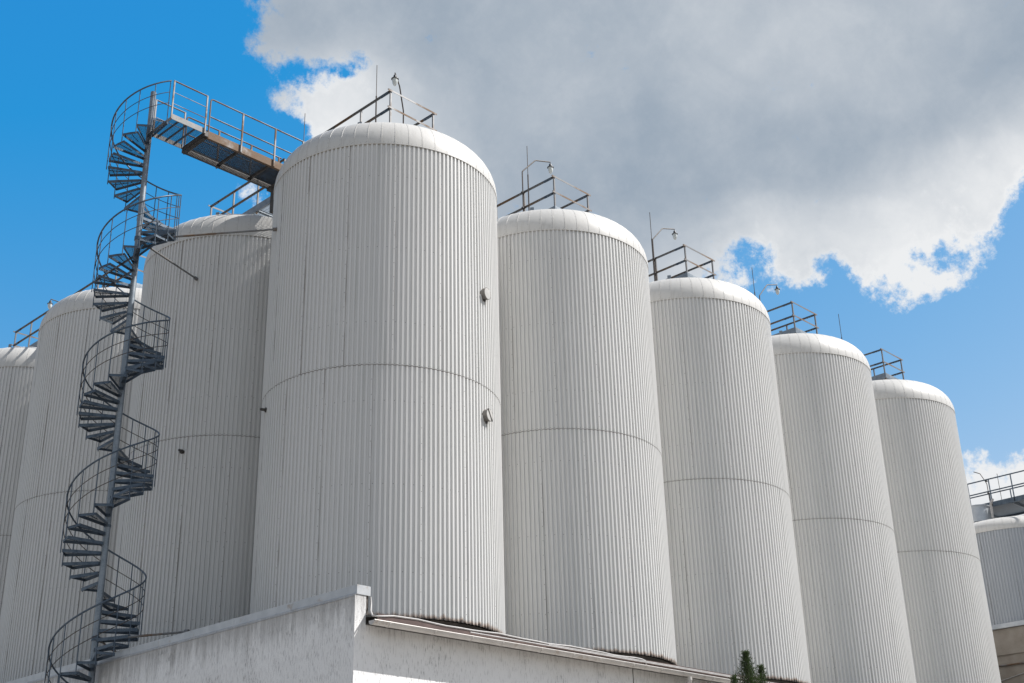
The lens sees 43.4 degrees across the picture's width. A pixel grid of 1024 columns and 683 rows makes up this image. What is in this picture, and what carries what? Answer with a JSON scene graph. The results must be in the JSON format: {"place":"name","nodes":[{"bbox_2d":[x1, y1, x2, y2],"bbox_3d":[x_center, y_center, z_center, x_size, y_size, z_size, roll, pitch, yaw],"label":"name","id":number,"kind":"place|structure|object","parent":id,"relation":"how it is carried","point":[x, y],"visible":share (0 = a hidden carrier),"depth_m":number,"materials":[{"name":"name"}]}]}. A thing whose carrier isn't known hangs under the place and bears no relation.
{"place":"outdoors","nodes":[
{"label":"outdoors","id":0,"kind":"place"},
{"bbox_2d":[0,0,1023,515],"label":"sky","id":1,"kind":"structure","parent":0,"point":[864,159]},
{"bbox_2d":[991,620,1023,682],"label":"concrete building","id":2,"kind":"structure","parent":0,"point":[1009,641],"depth_m":51.43,"materials":[{"name":"concrete"}]},
{"bbox_2d":[971,498,1023,624],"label":"silo","id":3,"kind":"object","parent":2,"relation":"on","point":[1000,541],"visible":0.47,"depth_m":53.08,"materials":[{"name":"white metal"}]},
{"bbox_2d":[967,470,1023,518],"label":"roof walkway","id":4,"kind":"structure","parent":3,"relation":"on","point":[1011,506],"depth_m":56.45,"materials":[{"name":"metal"}]},
{"bbox_2d":[974,472,989,500],"bbox_3d":[20.717,6.475,56.688,0.544,1.686,0.100,-23,-31,39],"label":"lamp","id":5,"kind":"object","parent":4,"relation":"on","point":[988,493],"visible":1,"depth_m":56.60,"materials":[{"name":"metal"}]},
{"label":"ground","id":6,"kind":"structure","parent":0,"visible":0},
{"bbox_2d":[44,80,276,682],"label":"spiral staircase","id":7,"kind":"structure","parent":6,"relation":"on","point":[154,359],"depth_m":31.51,"materials":[{"name":"metal"}]},
{"bbox_2d":[182,99,304,213],"bbox_3d":[-7.547,-5.094,36.273,1.222,2.121,3.354,-23,-31,39],"label":"footbridge","id":8,"kind":"object","parent":7,"relation":"attached to","point":[240,158],"visible":0.77,"depth_m":36.12,"materials":[{"name":"metal"}]},
{"bbox_2d":[5,584,775,682],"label":"building","id":9,"kind":"structure","parent":6,"relation":"on","point":[339,636],"depth_m":24.94,"materials":[{"name":"weathered concrete"},{"name":"galvanised sheet metal"}]},
{"bbox_2d":[0,344,36,614],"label":"silo","id":10,"kind":"object","parent":9,"relation":"on","point":[17,364],"visible":0.14,"depth_m":44.05,"materials":[{"name":"metal"}]},
{"bbox_2d":[12,255,145,346],"bbox_3d":[-15.192,-0.643,46.347,8.740,1.758,1.780,-23,-31,39],"label":"railing","id":11,"kind":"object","parent":10,"relation":"on","point":[138,285],"depth_m":47.60,"materials":[{"name":"metal"}]},
{"bbox_2d":[47,299,58,308],"bbox_3d":[-17.702,-0.203,49.706,0.216,3.020,0.838,-23,-31,39],"label":"lamp","id":12,"kind":"object","parent":11,"relation":"attached to","point":[50,303],"visible":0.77,"depth_m":49.95,"materials":[{"name":"metal"}]},
{"bbox_2d":[0,285,141,682],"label":"silo","id":13,"kind":"object","parent":9,"relation":"on","point":[45,599],"visible":0.41,"depth_m":38.63,"materials":[{"name":"metal"}]},
{"bbox_2d":[105,212,272,651],"bbox_3d":[-7.988,3.445,37.019,6.068,14.120,6.060,-23,-31,39],"label":"silo","id":14,"kind":"object","parent":9,"relation":"on","point":[185,535],"visible":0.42,"depth_m":34.46,"materials":[{"name":"metal"}]},
{"bbox_2d":[250,122,504,633],"bbox_3d":[-3.299,1.489,32.855,6.083,14.120,6.068,-23,-31,39],"label":"silo","id":15,"kind":"object","parent":9,"relation":"on","point":[380,463],"visible":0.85,"depth_m":30.44,"materials":[{"name":"metal"}]},
{"bbox_2d":[208,88,436,217],"bbox_3d":[-5.828,-4.547,38.032,8.740,1.758,1.780,-23,-31,39],"label":"railing","id":16,"kind":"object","parent":15,"relation":"on","point":[262,208],"depth_m":38.08,"materials":[{"name":"metal"}]},
{"bbox_2d":[391,73,403,123],"bbox_3d":[-3.238,-6.203,36.511,0.216,2.680,1.284,-4,-24,5],"label":"lamp","id":17,"kind":"object","parent":16,"relation":"attached to","point":[395,79],"visible":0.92,"depth_m":36.48,"materials":[{"name":"metal"}]},
{"bbox_2d":[375,73,376,121],"bbox_3d":[-4.032,-6.232,38.037,0.041,4.660,0.041,-10,-25,19],"label":"lightning rod","id":18,"kind":"object","parent":15,"relation":"on","point":[376,102],"visible":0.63,"depth_m":38.40,"materials":[{"name":"metal"}]},
{"bbox_2d":[497,207,676,664],"bbox_3d":[1.284,3.282,37.191,6.066,14.120,6.066,-23,-31,39],"label":"silo","id":19,"kind":"object","parent":9,"relation":"on","point":[586,555],"visible":0.7,"depth_m":34.62,"materials":[{"name":"metal"}]},
{"bbox_2d":[527,152,529,210],"bbox_3d":[0.558,-4.442,42.366,0.041,4.660,0.041,9,-26,-22],"label":"lightning rod","id":20,"kind":"object","parent":19,"relation":"on","point":[528,182],"visible":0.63,"depth_m":42.75,"materials":[{"name":"metal"}]},
{"bbox_2d":[497,175,591,218],"bbox_3d":[-1.237,-2.757,42.361,8.740,1.758,1.780,-23,-31,39],"label":"railing","id":21,"kind":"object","parent":19,"relation":"on","point":[554,192],"depth_m":39.98,"materials":[{"name":"metal"}]},
{"bbox_2d":[521,160,553,211],"bbox_3d":[0.825,-4.631,40.736,0.216,3.019,1.498,-23,-31,39],"label":"lamp","id":22,"kind":"object","parent":21,"relation":"attached to","point":[550,167],"visible":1,"depth_m":40.91,"materials":[{"name":"metal"}]},
{"bbox_2d":[649,275,810,682],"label":"silo","id":23,"kind":"object","parent":9,"relation":"on","point":[735,582],"visible":0.55,"depth_m":38.95,"materials":[{"name":"metal"}]},
{"bbox_2d":[649,212,654,280],"bbox_3d":[5.149,-2.652,46.696,0.041,4.660,0.041,9,-26,-22],"label":"lightning rod","id":24,"kind":"object","parent":23,"relation":"on","point":[652,247],"visible":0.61,"depth_m":47.01,"materials":[{"name":"metal"}]},
{"bbox_2d":[648,244,715,280],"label":"roof platform","id":25,"kind":"structure","parent":23,"relation":"on","point":[685,274],"depth_m":44.22,"materials":[{"name":"metal"}]},
{"bbox_2d":[652,228,677,280],"bbox_3d":[5.401,-2.835,45.078,0.216,3.019,1.498,-23,-31,39],"label":"lamp","id":26,"kind":"object","parent":25,"relation":"attached to","point":[674,234],"visible":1,"depth_m":45.06,"materials":[{"name":"metal"}]},
{"bbox_2d":[772,330,915,682],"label":"silo","id":27,"kind":"object","parent":9,"relation":"on","point":[854,616],"visible":0.56,"depth_m":43.34,"materials":[{"name":"metal"}]},
{"bbox_2d":[767,301,818,335],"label":"roof platform","id":28,"kind":"structure","parent":27,"relation":"on","point":[792,330],"depth_m":48.35,"materials":[{"name":"metal"}]},
{"bbox_2d":[759,284,779,300],"bbox_3d":[9.963,-1.033,49.433,0.216,3.019,1.498,-23,-31,39],"label":"lamp","id":29,"kind":"object","parent":28,"relation":"attached to","point":[777,289],"visible":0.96,"depth_m":50.26,"materials":[{"name":"metal"}]},
{"bbox_2d":[872,376,1000,682],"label":"silo","id":30,"kind":"object","parent":9,"relation":"on","point":[947,613],"visible":0.47,"depth_m":47.82,"materials":[{"name":"metal"}]},
{"bbox_2d":[864,348,904,379],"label":"roof platform","id":31,"kind":"structure","parent":30,"relation":"on","point":[884,376],"depth_m":52.50,"materials":[{"name":"metal"}]},
{"bbox_2d":[730,674,738,682],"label":"conifer","id":32,"kind":"object","parent":6,"relation":"on","point":[734,678],"visible":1,"depth_m":28.22,"materials":[{"name":"green plant"}]},
{"bbox_2d":[728,649,764,682],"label":"conifer","id":33,"kind":"object","parent":6,"relation":"on","point":[747,668],"visible":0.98,"depth_m":28.67,"materials":[{"name":"green plant"}]},
{"bbox_2d":[756,664,770,682],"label":"conifer","id":34,"kind":"object","parent":6,"relation":"on","point":[762,671],"visible":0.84,"depth_m":29.02,"materials":[{"name":"green plant"}]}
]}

